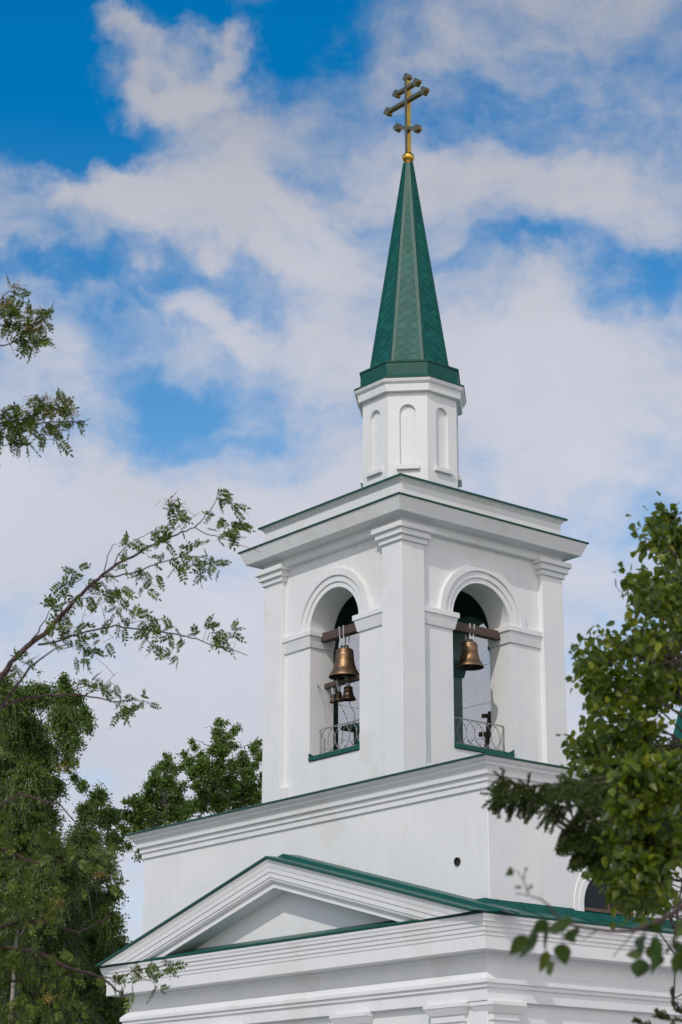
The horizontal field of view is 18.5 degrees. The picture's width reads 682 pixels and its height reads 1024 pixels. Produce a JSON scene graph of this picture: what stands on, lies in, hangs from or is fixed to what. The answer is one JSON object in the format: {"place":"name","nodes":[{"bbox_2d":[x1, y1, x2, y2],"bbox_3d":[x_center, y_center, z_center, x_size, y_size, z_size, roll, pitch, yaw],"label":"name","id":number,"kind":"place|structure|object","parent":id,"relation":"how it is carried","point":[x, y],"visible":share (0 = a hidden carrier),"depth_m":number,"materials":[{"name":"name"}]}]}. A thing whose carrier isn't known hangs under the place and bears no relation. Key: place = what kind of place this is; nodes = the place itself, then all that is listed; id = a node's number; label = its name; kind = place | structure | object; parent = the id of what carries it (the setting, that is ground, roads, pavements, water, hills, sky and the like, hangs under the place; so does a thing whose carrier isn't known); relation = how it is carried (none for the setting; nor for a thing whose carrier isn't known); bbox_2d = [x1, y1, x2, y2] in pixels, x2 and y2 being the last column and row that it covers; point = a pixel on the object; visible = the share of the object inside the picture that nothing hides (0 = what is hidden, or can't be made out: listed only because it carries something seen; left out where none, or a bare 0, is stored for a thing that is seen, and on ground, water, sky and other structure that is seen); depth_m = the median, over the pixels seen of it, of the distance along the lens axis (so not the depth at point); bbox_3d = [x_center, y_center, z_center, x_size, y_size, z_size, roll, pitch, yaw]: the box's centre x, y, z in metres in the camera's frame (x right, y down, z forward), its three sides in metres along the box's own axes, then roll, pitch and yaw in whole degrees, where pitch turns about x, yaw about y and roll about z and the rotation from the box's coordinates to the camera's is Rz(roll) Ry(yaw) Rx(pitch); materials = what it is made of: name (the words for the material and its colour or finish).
{"place":"outdoors","nodes":[
{"label":"outdoors","id":0,"kind":"place"},
{"bbox_2d":[0,776,131,1023],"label":"birch tree","id":1,"kind":"object","parent":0,"point":[94,945],"visible":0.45,"depth_m":55.84,"materials":[{"name":"green plant"}]},
{"bbox_2d":[112,750,189,862],"bbox_3d":[-5.409,13.595,58.418,2.244,13.677,3.921,4,-18,-11],"label":"poplar tree","id":2,"kind":"object","parent":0,"point":[166,796],"visible":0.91,"depth_m":59.49,"materials":[{"name":"green plant"}]},
{"bbox_2d":[176,717,262,821],"bbox_3d":[-3.590,13.812,62.477,3.065,15.786,4.274,5,-19,-14],"label":"poplar tree","id":3,"kind":"object","parent":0,"point":[215,789],"visible":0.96,"depth_m":63.77,"materials":[{"name":"green plant"}]},
{"bbox_2d":[0,0,681,1011],"label":"sky","id":4,"kind":"structure","parent":0,"point":[202,195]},
{"label":"pavement","id":5,"kind":"structure","parent":0,"visible":0},
{"bbox_2d":[0,669,98,1021],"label":"birch tree","id":6,"kind":"object","parent":5,"relation":"on","point":[31,747],"visible":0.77,"depth_m":50.63,"materials":[{"name":"green plant"}]},
{"bbox_2d":[0,275,259,1023],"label":"rowan tree","id":7,"kind":"object","parent":5,"relation":"on","point":[29,422],"visible":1,"depth_m":17.98,"materials":[{"name":"green plant"}]},
{"bbox_2d":[95,73,681,1023],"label":"church","id":8,"kind":"structure","parent":5,"relation":"on","point":[363,881],"depth_m":42.72,"materials":[{"name":"white paint"}]},
{"bbox_2d":[321,623,358,642],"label":"wooden beam","id":9,"kind":"structure","parent":8,"relation":"attached to","point":[333,635],"depth_m":44.29,"materials":[{"name":"brown wood"}]},
{"bbox_2d":[329,625,358,679],"bbox_3d":[0.076,2.947,44.105,0.673,1.108,0.673,14,-23,-37],"label":"bronze bell","id":10,"kind":"object","parent":9,"relation":"hanging from","point":[344,666],"visible":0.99,"depth_m":43.90,"materials":[{"name":"metal"}]},
{"bbox_2d":[324,674,359,689],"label":"wooden beam","id":11,"kind":"structure","parent":8,"relation":"attached to","point":[344,681],"depth_m":44.07,"materials":[{"name":"brown wood"}]},
{"bbox_2d":[329,681,336,703],"bbox_3d":[-0.161,3.812,44.360,0.171,0.464,0.171,14,-23,-37],"label":"bell","id":12,"kind":"object","parent":11,"relation":"hanging from","point":[333,696],"visible":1,"depth_m":44.33,"materials":[{"name":"brown metal"}]},
{"bbox_2d":[334,679,343,701],"bbox_3d":[-0.044,3.752,44.161,0.211,0.475,0.211,14,-23,-37],"label":"bell","id":13,"kind":"object","parent":11,"relation":"hanging from","point":[338,696],"visible":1,"depth_m":44.12,"materials":[{"name":"brown metal"}]},
{"bbox_2d":[340,676,355,701],"bbox_3d":[0.152,3.699,43.960,0.332,0.499,0.332,14,-23,-37],"label":"bell","id":14,"kind":"object","parent":11,"relation":"hanging from","point":[348,694],"visible":1,"depth_m":43.87,"materials":[{"name":"brown metal"}]},
{"bbox_2d":[341,723,359,744],"bbox_3d":[0.363,5.089,44.938,0.530,1.020,0.500,14,-23,-37],"label":"ringing stand","id":15,"kind":"object","parent":8,"relation":"on","point":[353,731],"visible":0.32,"depth_m":44.96,"materials":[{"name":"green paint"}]},
{"bbox_2d":[453,622,500,640],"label":"wooden beam","id":16,"kind":"structure","parent":8,"relation":"attached to","point":[478,631],"depth_m":43.96,"materials":[{"name":"brown wood"}]},
{"bbox_2d":[456,623,483,670],"bbox_3d":[2.685,2.800,43.793,0.587,0.936,0.587,14,-23,-37],"label":"bronze bell","id":17,"kind":"object","parent":16,"relation":"hanging from","point":[469,660],"visible":1,"depth_m":43.63,"materials":[{"name":"metal"}]},
{"bbox_2d":[478,711,490,747],"bbox_3d":[3.119,4.868,44.621,0.088,1.267,0.475,14,-23,-37],"label":"ringing stand","id":18,"kind":"object","parent":8,"relation":"on","point":[487,734],"visible":0.51,"depth_m":44.67,"materials":[{"name":"black metal"}]},
{"bbox_2d":[574,866,639,916],"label":"lunette window","id":19,"kind":"structure","parent":8,"relation":"in","point":[587,897],"depth_m":39.06,"materials":[{"name":"grey glass"}]},
{"bbox_2d":[480,758,681,1023],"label":"spruce tree","id":20,"kind":"object","parent":5,"relation":"on","point":[582,845],"visible":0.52,"depth_m":12.55,"materials":[{"name":"green plant"}]},
{"bbox_2d":[505,867,681,977],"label":"young linden","id":21,"kind":"object","parent":5,"relation":"on","point":[524,944],"visible":1,"depth_m":7.00,"materials":[{"name":"green plant"}]},
{"bbox_2d":[555,491,681,998],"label":"lime tree","id":22,"kind":"object","parent":5,"relation":"on","point":[642,882],"visible":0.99,"depth_m":12.87,"materials":[{"name":"green plant"}]}
]}

